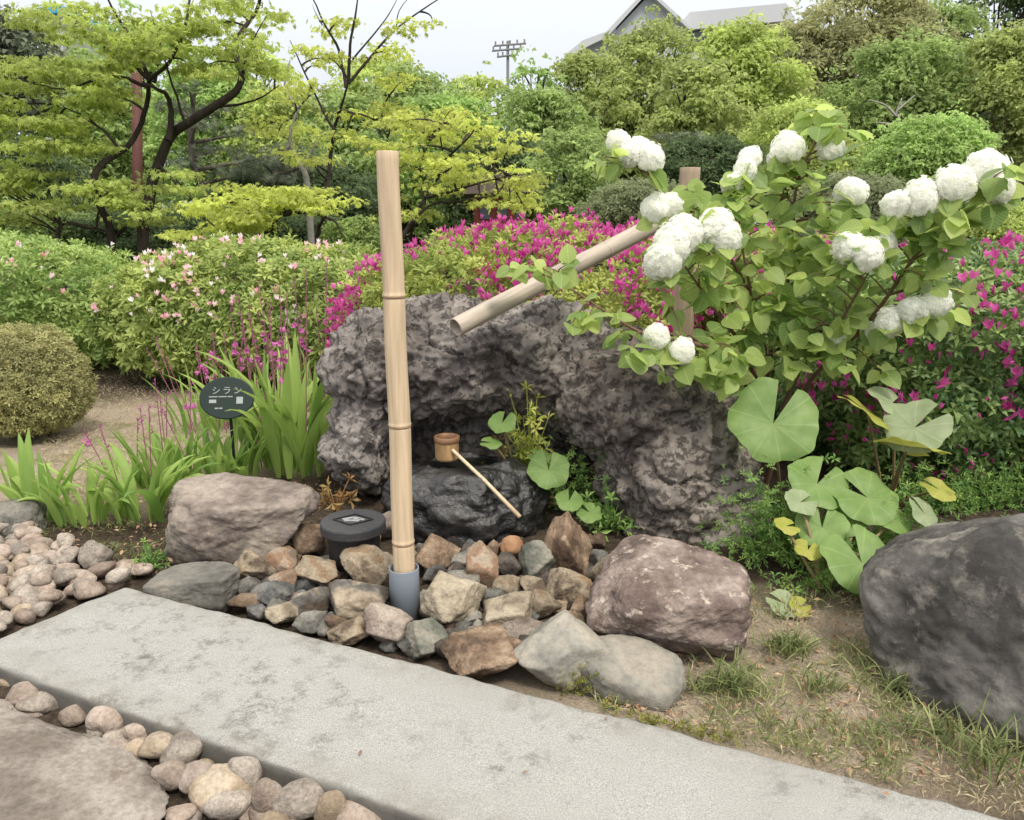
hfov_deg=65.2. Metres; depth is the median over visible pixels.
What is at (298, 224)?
shrub
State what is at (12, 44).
tree
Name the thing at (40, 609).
pebble
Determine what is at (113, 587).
pebble
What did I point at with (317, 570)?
cobble
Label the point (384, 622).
cobble
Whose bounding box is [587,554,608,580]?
cobble
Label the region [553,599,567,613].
rubble stone
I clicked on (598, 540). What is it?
rubble stone
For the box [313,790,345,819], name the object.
pebble
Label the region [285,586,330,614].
cobble
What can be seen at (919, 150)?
shrub
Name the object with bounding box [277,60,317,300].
bare tree
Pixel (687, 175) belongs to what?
bamboo support
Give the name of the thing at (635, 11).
grey building
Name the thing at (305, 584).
rubble stone
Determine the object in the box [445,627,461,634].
rubble stone
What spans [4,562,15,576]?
pebble
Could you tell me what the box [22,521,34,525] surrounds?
pebble
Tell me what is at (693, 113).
tree
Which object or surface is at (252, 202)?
maple tree
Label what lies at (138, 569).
pebble
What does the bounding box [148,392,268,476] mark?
orchid plant
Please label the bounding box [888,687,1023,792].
grass tuft
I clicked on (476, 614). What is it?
rubble stone
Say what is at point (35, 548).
pebble
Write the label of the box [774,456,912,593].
butterbur plant
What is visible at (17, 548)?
pebble
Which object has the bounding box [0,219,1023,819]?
ground
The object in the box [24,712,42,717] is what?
pebble
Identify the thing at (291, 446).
orchid plant
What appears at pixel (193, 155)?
pine tree
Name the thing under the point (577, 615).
cobble
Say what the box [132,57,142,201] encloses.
red post
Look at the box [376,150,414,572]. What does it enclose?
bamboo post
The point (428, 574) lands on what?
rubble stone
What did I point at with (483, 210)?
window
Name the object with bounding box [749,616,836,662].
grass tuft
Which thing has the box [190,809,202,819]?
pebble
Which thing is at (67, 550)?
pebble
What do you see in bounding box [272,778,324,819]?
pebble
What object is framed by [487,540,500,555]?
rubble stone
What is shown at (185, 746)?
pebble
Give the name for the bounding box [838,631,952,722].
grass tuft
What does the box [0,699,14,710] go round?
pebble
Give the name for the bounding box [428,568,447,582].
rubble stone
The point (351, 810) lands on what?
pebble
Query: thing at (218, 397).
plant sign
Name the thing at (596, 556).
rubble stone
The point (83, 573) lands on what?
pebble
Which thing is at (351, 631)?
cobble
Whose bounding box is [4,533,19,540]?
pebble
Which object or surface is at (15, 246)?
azalea bush
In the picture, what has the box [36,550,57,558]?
pebble
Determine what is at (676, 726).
moss patch
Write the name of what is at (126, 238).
shrub
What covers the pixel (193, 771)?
pebble
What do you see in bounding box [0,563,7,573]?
pebble
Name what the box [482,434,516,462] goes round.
seedling
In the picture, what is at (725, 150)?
shrub
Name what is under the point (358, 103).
tree
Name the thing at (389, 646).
rubble stone
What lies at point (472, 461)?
basin water
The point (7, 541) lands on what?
pebble
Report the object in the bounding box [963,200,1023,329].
shrub
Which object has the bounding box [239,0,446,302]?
maple tree
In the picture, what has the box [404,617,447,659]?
cobble
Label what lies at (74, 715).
pebble
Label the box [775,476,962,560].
ground weeds
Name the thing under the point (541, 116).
tree
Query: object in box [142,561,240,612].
boulder
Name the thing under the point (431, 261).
azalea bush
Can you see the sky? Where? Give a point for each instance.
(554, 28)
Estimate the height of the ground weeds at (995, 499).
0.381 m
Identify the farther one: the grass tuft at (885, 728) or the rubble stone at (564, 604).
the rubble stone at (564, 604)
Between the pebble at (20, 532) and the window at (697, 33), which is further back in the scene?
the window at (697, 33)
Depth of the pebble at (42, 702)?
2.50 m
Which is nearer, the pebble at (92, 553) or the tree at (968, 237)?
the pebble at (92, 553)
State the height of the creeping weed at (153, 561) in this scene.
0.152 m
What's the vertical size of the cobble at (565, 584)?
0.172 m
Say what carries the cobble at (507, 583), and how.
on the ground at (516, 675)
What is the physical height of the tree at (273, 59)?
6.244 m
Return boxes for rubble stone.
[236,576,260,593]
[260,576,268,582]
[264,598,286,624]
[291,592,304,599]
[295,577,316,591]
[298,554,303,561]
[317,611,336,636]
[325,615,347,627]
[328,572,348,583]
[379,641,398,652]
[396,638,411,657]
[416,543,423,550]
[420,590,425,606]
[423,564,444,580]
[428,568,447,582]
[441,620,462,628]
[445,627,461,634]
[446,536,463,548]
[447,562,463,571]
[455,620,472,629]
[461,543,469,551]
[463,610,482,625]
[466,539,475,545]
[478,601,483,612]
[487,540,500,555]
[518,635,528,640]
[532,611,539,619]
[537,569,549,583]
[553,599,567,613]
[566,602,572,610]
[589,549,607,564]
[590,532,605,548]
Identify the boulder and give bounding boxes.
[0,498,47,535]
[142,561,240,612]
[164,472,320,564]
[315,291,614,496]
[514,610,609,690]
[551,325,770,545]
[574,634,686,711]
[584,534,752,659]
[858,513,1023,751]
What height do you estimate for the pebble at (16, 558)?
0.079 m
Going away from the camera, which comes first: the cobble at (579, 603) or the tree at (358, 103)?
the cobble at (579, 603)
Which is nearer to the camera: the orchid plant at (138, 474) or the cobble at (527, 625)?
the cobble at (527, 625)
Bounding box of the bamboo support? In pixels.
[673,167,700,339]
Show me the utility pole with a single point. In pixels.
(508, 49)
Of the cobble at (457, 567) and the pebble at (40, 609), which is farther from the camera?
the cobble at (457, 567)
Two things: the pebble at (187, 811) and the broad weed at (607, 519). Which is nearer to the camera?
the pebble at (187, 811)
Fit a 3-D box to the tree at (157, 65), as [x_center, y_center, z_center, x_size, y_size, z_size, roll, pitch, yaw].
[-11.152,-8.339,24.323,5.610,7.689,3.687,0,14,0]
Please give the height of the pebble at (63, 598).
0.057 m
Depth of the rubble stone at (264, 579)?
3.32 m
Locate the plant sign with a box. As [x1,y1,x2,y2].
[199,377,253,459]
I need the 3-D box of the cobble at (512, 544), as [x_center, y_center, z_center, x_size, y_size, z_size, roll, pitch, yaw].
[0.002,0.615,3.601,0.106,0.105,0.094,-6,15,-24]
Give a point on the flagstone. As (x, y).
(48, 771)
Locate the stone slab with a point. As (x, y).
(284, 707)
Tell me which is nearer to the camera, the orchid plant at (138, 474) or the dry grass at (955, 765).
the dry grass at (955, 765)
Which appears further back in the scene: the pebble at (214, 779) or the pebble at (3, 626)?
the pebble at (3, 626)
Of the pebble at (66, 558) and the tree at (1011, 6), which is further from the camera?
the tree at (1011, 6)
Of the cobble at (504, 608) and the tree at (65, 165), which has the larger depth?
the tree at (65, 165)
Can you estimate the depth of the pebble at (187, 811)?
2.05 m
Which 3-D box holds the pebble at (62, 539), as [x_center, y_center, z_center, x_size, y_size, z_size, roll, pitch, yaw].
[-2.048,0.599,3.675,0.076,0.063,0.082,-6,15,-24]
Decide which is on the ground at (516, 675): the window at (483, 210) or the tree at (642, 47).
the tree at (642, 47)
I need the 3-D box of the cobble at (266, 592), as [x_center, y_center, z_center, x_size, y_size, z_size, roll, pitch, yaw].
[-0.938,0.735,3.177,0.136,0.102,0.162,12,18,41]
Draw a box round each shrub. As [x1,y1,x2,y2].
[0,196,105,304]
[0,320,99,439]
[35,200,243,263]
[162,201,343,293]
[317,214,380,286]
[496,104,1023,493]
[516,125,626,294]
[572,177,678,282]
[643,128,787,223]
[774,169,908,243]
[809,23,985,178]
[848,101,1013,243]
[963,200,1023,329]
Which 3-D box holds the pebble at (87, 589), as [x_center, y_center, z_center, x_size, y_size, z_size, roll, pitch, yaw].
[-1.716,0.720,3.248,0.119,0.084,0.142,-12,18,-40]
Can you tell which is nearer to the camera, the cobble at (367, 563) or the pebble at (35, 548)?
the cobble at (367, 563)
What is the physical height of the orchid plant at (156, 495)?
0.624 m
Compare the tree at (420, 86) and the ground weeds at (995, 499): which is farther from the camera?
the tree at (420, 86)
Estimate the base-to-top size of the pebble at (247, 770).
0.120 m
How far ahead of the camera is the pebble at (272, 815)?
2.01 m
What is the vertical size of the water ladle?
0.308 m
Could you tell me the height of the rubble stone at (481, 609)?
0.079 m
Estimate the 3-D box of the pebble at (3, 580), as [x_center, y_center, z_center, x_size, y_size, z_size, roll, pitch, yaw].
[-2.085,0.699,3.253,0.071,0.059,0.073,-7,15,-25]
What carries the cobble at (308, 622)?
on the ground at (516, 675)
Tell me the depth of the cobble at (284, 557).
3.44 m
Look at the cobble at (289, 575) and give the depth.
3.25 m
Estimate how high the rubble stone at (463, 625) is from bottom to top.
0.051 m
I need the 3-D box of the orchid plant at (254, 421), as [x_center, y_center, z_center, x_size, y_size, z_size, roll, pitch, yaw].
[-1.448,-0.182,4.851,0.874,1.058,0.944,-10,17,-35]
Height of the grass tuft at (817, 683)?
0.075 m
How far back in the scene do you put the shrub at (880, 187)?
10.79 m
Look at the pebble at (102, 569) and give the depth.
3.38 m
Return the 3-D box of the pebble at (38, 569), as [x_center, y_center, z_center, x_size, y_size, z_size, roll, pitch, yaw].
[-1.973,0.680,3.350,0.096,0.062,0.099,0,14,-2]
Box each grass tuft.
[676,642,784,711]
[682,662,726,697]
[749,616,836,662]
[790,661,864,702]
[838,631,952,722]
[852,713,896,746]
[873,691,980,753]
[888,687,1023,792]
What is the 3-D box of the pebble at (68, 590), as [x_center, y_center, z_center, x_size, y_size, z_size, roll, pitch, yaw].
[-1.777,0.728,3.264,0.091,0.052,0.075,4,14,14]
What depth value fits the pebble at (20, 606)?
3.07 m
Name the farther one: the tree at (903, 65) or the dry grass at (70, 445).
the tree at (903, 65)
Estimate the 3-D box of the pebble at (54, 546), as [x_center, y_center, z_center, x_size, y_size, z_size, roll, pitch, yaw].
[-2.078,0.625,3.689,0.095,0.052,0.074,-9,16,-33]
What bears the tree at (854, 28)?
on the ground at (516, 675)
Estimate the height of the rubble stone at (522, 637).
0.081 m
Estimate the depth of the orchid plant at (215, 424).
5.61 m
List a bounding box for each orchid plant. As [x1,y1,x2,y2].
[0,428,93,521]
[17,455,142,527]
[73,418,197,488]
[77,402,221,524]
[94,378,235,488]
[143,328,288,438]
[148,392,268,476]
[180,294,324,466]
[194,258,358,478]
[255,308,344,411]
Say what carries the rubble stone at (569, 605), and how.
on the ground at (516, 675)
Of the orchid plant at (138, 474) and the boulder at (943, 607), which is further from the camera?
the orchid plant at (138, 474)
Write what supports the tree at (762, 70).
on the ground at (516, 675)
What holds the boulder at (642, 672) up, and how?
on the ground at (516, 675)
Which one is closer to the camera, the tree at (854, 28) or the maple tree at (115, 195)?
the maple tree at (115, 195)
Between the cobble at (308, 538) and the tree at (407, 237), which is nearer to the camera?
the cobble at (308, 538)
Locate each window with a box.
[480,205,489,218]
[497,205,506,218]
[516,205,525,218]
[689,30,700,41]
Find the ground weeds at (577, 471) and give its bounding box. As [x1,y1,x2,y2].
[541,417,607,521]
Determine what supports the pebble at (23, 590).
on the ground at (516, 675)
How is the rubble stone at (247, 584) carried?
on the ground at (516, 675)
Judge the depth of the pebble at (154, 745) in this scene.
2.27 m
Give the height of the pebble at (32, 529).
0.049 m
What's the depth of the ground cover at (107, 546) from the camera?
3.90 m
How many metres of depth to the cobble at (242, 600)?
3.12 m
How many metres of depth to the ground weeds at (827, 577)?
3.29 m
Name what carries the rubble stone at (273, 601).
on the ground at (516, 675)
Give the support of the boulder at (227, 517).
on the ground at (516, 675)
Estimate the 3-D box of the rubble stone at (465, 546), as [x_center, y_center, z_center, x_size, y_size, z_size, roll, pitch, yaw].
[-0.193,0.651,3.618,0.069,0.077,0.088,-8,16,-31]
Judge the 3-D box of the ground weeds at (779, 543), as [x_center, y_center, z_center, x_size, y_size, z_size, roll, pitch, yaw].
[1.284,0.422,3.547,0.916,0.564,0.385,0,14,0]
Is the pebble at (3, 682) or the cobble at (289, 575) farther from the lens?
the cobble at (289, 575)
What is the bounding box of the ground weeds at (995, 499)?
[839,449,1023,521]
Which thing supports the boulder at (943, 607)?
on the ground at (516, 675)
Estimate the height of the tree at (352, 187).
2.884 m
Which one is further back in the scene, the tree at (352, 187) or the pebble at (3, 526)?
the tree at (352, 187)
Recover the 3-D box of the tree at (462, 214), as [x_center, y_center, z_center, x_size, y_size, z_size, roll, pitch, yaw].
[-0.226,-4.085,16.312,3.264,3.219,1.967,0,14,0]
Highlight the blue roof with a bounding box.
[36,5,114,211]
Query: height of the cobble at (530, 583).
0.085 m
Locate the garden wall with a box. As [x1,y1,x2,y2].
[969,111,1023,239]
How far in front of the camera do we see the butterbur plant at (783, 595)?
3.14 m
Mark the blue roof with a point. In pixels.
(55, 12)
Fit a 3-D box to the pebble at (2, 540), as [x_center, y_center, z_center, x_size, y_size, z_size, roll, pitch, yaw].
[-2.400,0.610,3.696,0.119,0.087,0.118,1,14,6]
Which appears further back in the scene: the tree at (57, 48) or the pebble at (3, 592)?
the tree at (57, 48)
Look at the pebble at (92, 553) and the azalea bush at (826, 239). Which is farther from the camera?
the azalea bush at (826, 239)
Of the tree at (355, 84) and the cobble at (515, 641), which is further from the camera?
the tree at (355, 84)
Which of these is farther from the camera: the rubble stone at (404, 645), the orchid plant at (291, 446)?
the orchid plant at (291, 446)
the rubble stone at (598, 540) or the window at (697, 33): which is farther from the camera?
the window at (697, 33)
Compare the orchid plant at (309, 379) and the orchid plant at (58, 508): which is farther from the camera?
the orchid plant at (309, 379)
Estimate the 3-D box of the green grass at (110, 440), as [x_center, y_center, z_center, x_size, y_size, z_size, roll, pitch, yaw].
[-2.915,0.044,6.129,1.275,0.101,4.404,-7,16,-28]
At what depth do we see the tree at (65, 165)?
14.92 m
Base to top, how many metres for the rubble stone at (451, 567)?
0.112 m
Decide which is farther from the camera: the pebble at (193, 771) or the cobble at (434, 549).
the cobble at (434, 549)
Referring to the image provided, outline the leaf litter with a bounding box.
[60,477,1023,794]
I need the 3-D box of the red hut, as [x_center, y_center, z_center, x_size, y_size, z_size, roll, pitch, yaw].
[-0.184,-3.113,13.342,1.165,1.602,2.000,0,14,0]
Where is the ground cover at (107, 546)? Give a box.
[41,497,169,560]
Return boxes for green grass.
[37,374,200,498]
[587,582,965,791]
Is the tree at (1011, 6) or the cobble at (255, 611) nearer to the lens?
the cobble at (255, 611)
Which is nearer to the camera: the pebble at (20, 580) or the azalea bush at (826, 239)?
the pebble at (20, 580)
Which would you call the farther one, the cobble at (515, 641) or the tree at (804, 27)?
the tree at (804, 27)
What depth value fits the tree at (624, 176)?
23.89 m
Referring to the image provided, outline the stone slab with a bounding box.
[0,588,1002,819]
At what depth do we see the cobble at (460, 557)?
3.42 m
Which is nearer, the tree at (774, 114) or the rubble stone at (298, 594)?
the rubble stone at (298, 594)
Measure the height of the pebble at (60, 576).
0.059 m
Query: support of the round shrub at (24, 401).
on the ground at (516, 675)
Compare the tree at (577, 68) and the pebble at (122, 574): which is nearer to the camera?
the pebble at (122, 574)
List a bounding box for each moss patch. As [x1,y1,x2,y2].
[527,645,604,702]
[601,699,742,746]
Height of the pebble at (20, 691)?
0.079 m
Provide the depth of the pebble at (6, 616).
2.95 m
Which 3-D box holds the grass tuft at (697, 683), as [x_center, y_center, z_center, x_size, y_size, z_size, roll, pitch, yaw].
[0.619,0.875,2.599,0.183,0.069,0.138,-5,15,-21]
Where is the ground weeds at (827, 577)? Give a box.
[747,544,860,600]
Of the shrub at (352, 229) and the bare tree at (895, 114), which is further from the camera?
the bare tree at (895, 114)
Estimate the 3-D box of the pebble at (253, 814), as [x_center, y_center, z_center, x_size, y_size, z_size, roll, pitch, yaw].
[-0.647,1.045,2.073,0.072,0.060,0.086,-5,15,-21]
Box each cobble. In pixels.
[226,592,260,608]
[233,549,276,580]
[247,603,265,619]
[250,580,295,604]
[262,545,297,570]
[265,603,298,623]
[267,568,297,585]
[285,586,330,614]
[292,523,327,553]
[292,610,327,633]
[294,555,337,584]
[325,615,368,645]
[328,579,389,619]
[339,544,392,584]
[363,602,412,642]
[381,511,391,537]
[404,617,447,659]
[415,533,460,568]
[419,570,486,623]
[434,638,446,658]
[438,622,517,679]
[447,570,479,582]
[450,550,466,567]
[451,564,465,569]
[466,540,498,587]
[481,587,504,603]
[482,591,534,624]
[491,574,521,593]
[498,552,522,574]
[500,535,522,556]
[502,614,544,637]
[508,635,520,647]
[518,540,555,576]
[520,575,546,591]
[532,589,561,619]
[544,511,592,575]
[546,567,592,601]
[569,610,585,622]
[570,595,586,618]
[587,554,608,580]
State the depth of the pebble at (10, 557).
3.53 m
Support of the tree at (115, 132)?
on the ground at (516, 675)
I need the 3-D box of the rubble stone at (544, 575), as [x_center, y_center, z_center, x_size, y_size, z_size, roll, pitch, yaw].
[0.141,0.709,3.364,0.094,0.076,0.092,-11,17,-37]
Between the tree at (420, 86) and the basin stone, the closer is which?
the basin stone
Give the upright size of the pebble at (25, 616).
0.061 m
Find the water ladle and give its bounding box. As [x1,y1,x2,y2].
[434,433,521,518]
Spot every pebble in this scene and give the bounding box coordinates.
[0,522,8,532]
[0,535,4,543]
[0,544,11,557]
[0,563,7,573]
[0,576,8,585]
[0,584,8,598]
[0,595,22,609]
[0,610,12,624]
[0,619,6,631]
[0,679,9,685]
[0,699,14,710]
[3,539,18,543]
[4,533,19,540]
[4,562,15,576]
[5,576,13,594]
[5,681,38,705]
[8,554,14,561]
[9,573,31,590]
[9,582,36,595]
[10,542,30,555]
[10,603,32,614]
[11,523,23,533]
[11,553,29,561]
[12,565,38,577]
[13,558,28,570]
[13,608,35,624]
[14,524,31,538]
[15,691,58,713]
[19,533,43,540]
[20,537,53,547]
[20,590,40,604]
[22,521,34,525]
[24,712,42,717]
[26,526,42,533]
[26,554,45,564]
[27,564,55,575]
[29,543,50,554]
[29,570,52,585]
[30,601,53,617]
[35,579,55,591]
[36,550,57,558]
[37,556,49,564]
[38,589,62,601]
[50,540,59,550]
[50,557,75,564]
[52,568,76,584]
[53,590,66,604]
[56,533,74,546]
[56,563,79,569]
[57,545,71,556]
[58,704,86,727]
[59,554,75,562]
[61,546,79,554]
[63,583,73,595]
[67,569,96,584]
[69,548,78,557]
[72,578,87,589]
[73,579,106,599]
[78,540,113,568]
[85,705,123,734]
[86,728,102,736]
[87,561,115,577]
[102,727,124,739]
[105,566,130,583]
[107,582,124,590]
[109,738,128,746]
[114,559,137,578]
[122,723,146,739]
[124,738,143,756]
[130,563,153,575]
[137,731,172,758]
[151,759,186,791]
[159,730,202,763]
[165,803,197,819]
[178,760,212,794]
[188,763,252,813]
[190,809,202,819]
[200,758,214,763]
[202,789,251,819]
[228,756,262,787]
[238,803,251,819]
[248,805,263,819]
[251,777,281,812]
[258,810,289,819]
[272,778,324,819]
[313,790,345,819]
[336,800,380,819]
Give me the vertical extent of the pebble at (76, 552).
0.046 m
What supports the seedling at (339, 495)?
on the ground at (516, 675)
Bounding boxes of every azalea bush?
[0,227,175,372]
[73,230,416,383]
[323,206,764,361]
[620,221,932,404]
[707,229,1023,489]
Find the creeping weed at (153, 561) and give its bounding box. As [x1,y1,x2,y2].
[129,537,170,578]
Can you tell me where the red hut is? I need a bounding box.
[463,171,537,274]
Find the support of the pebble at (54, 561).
on the ground at (516, 675)
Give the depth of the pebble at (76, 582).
3.21 m
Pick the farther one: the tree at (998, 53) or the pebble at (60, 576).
the tree at (998, 53)
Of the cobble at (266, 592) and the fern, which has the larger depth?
the fern
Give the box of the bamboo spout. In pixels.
[449,218,671,335]
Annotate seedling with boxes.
[317,472,360,512]
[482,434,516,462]
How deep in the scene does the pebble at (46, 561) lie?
3.46 m
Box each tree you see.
[0,0,306,311]
[0,4,66,272]
[0,13,96,267]
[0,130,101,292]
[30,43,180,206]
[80,0,221,208]
[129,56,295,277]
[148,79,284,290]
[153,180,369,341]
[199,47,316,160]
[209,143,378,283]
[212,76,345,185]
[233,141,337,290]
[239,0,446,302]
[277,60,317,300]
[292,81,415,228]
[317,40,428,228]
[347,59,462,256]
[351,125,470,249]
[360,105,557,238]
[388,80,503,277]
[421,127,569,282]
[435,60,524,260]
[487,46,562,264]
[492,72,609,257]
[533,43,643,230]
[564,93,668,257]
[584,4,728,260]
[632,45,764,181]
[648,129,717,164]
[650,8,826,227]
[736,93,875,232]
[763,99,916,233]
[765,0,856,109]
[772,0,963,112]
[870,95,914,131]
[898,178,1023,241]
[915,0,996,111]
[917,19,1023,165]
[940,0,1023,110]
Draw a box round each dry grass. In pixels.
[35,374,200,500]
[594,586,1023,818]
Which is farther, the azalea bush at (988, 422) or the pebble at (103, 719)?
the azalea bush at (988, 422)
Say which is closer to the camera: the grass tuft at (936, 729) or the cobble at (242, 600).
the grass tuft at (936, 729)
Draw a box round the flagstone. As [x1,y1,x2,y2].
[0,707,168,819]
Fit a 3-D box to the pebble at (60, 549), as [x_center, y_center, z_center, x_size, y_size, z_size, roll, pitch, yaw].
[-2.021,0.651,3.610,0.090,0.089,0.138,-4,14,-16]
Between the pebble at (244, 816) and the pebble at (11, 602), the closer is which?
the pebble at (244, 816)
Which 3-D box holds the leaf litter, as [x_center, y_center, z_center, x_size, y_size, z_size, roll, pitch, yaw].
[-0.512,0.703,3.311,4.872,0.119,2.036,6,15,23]
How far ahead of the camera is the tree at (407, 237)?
24.32 m
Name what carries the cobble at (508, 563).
on the ground at (516, 675)
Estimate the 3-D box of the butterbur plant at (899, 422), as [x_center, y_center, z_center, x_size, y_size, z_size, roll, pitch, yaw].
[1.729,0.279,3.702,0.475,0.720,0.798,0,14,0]
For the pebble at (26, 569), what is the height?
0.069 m
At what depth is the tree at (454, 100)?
18.56 m
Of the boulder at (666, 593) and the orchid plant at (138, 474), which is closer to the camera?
the boulder at (666, 593)
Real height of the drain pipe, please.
0.292 m
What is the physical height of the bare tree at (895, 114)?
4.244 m
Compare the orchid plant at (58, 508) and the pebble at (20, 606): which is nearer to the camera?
the pebble at (20, 606)
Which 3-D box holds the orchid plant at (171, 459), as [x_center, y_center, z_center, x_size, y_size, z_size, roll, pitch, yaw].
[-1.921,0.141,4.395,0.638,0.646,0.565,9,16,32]
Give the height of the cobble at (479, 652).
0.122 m
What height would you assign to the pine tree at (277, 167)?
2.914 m
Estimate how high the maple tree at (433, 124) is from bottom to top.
2.782 m
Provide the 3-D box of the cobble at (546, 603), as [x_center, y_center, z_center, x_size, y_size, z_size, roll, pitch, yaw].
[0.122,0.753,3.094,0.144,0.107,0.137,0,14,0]
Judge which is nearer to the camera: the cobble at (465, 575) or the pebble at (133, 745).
the pebble at (133, 745)
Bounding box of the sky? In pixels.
[0,0,1023,207]
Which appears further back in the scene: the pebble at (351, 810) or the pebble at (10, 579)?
the pebble at (10, 579)
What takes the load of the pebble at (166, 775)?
on the ground at (516, 675)
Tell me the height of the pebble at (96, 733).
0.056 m
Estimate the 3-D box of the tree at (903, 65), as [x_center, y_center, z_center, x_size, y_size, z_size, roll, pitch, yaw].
[10.760,-7.335,22.454,4.912,6.624,3.275,0,14,0]
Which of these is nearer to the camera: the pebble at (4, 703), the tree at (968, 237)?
the pebble at (4, 703)
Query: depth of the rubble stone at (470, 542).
3.69 m
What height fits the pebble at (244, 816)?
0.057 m
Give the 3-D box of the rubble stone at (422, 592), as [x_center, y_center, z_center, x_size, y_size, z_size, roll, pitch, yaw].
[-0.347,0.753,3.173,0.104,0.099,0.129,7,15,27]
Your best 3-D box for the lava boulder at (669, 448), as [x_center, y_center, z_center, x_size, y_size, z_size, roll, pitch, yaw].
[0.754,0.260,4.165,1.159,1.351,0.919,0,14,0]
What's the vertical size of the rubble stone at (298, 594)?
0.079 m
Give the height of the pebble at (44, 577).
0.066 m
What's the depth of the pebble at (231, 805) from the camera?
2.05 m
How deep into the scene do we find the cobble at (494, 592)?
3.14 m
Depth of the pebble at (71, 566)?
3.41 m
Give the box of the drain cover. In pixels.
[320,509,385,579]
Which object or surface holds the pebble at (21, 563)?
on the pebble at (10, 566)
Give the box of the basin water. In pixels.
[429,457,498,468]
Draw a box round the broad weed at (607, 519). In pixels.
[580,474,641,541]
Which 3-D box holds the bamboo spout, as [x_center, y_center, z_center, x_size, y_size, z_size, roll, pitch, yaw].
[0.339,-0.754,4.160,1.652,0.102,0.103,-32,29,-31]
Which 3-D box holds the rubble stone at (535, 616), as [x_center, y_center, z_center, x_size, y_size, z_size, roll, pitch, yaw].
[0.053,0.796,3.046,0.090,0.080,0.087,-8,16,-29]
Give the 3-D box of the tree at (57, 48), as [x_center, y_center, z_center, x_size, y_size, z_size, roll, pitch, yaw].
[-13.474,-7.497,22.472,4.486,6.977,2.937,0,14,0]
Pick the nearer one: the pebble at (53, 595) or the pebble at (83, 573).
the pebble at (53, 595)
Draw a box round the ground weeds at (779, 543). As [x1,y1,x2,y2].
[693,445,902,568]
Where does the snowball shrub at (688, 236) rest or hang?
on the ground at (516, 675)
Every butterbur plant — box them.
[480,411,601,522]
[727,377,818,510]
[766,589,811,617]
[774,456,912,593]
[837,386,955,526]
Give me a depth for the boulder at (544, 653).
2.60 m
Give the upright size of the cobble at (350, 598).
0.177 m
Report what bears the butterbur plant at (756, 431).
on the ground at (516, 675)
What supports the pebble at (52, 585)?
on the ground at (516, 675)
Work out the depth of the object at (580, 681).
2.58 m
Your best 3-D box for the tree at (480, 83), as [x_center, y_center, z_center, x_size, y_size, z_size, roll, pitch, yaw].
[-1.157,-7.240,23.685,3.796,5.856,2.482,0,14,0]
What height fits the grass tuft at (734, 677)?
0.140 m
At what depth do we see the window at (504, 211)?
12.59 m
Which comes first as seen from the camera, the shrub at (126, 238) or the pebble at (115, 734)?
the pebble at (115, 734)
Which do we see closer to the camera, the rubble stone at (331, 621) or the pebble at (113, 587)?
the rubble stone at (331, 621)
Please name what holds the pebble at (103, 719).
on the ground at (516, 675)
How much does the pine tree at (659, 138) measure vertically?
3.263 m
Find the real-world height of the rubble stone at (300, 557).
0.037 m
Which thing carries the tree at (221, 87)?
on the ground at (516, 675)
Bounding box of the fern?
[504,380,554,468]
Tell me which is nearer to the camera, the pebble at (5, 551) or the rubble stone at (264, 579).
the rubble stone at (264, 579)
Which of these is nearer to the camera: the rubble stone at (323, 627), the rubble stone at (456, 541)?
the rubble stone at (323, 627)
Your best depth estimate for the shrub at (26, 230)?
12.04 m
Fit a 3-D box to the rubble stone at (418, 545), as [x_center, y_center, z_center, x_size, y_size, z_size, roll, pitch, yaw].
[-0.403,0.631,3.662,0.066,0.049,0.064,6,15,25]
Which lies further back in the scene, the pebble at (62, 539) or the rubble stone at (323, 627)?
the pebble at (62, 539)
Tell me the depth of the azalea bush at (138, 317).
6.90 m
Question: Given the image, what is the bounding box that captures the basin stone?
[380,451,551,545]
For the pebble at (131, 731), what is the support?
on the ground at (516, 675)
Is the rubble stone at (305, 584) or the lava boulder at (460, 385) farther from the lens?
the lava boulder at (460, 385)
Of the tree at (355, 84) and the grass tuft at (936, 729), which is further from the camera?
the tree at (355, 84)
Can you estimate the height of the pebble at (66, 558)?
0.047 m
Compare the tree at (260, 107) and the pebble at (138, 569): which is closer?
the pebble at (138, 569)
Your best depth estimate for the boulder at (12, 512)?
3.90 m
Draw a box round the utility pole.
[492,39,525,126]
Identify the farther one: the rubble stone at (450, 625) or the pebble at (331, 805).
the rubble stone at (450, 625)
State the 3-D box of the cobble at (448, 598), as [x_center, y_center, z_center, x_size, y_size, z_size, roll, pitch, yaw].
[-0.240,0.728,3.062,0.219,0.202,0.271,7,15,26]
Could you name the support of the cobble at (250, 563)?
on the ground at (516, 675)
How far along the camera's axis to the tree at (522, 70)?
22.27 m
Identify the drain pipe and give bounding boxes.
[389,563,419,621]
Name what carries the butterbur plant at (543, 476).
on the ground at (516, 675)
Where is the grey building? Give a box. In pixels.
[564,0,795,225]
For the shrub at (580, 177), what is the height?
2.964 m
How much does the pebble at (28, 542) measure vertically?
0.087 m
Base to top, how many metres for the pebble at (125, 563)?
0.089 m
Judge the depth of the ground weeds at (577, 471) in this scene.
4.13 m
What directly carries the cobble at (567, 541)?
on the ground at (516, 675)
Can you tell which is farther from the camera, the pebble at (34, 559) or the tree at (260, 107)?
the tree at (260, 107)
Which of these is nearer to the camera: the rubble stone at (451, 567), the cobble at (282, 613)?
the cobble at (282, 613)
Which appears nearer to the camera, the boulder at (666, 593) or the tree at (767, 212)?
the boulder at (666, 593)
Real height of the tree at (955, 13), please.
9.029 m
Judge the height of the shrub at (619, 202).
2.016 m
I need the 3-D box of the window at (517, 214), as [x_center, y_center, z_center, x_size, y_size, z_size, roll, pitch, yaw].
[0.142,-3.122,12.615,0.158,0.214,0.050,0,14,0]
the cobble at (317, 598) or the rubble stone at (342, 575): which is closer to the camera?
the cobble at (317, 598)

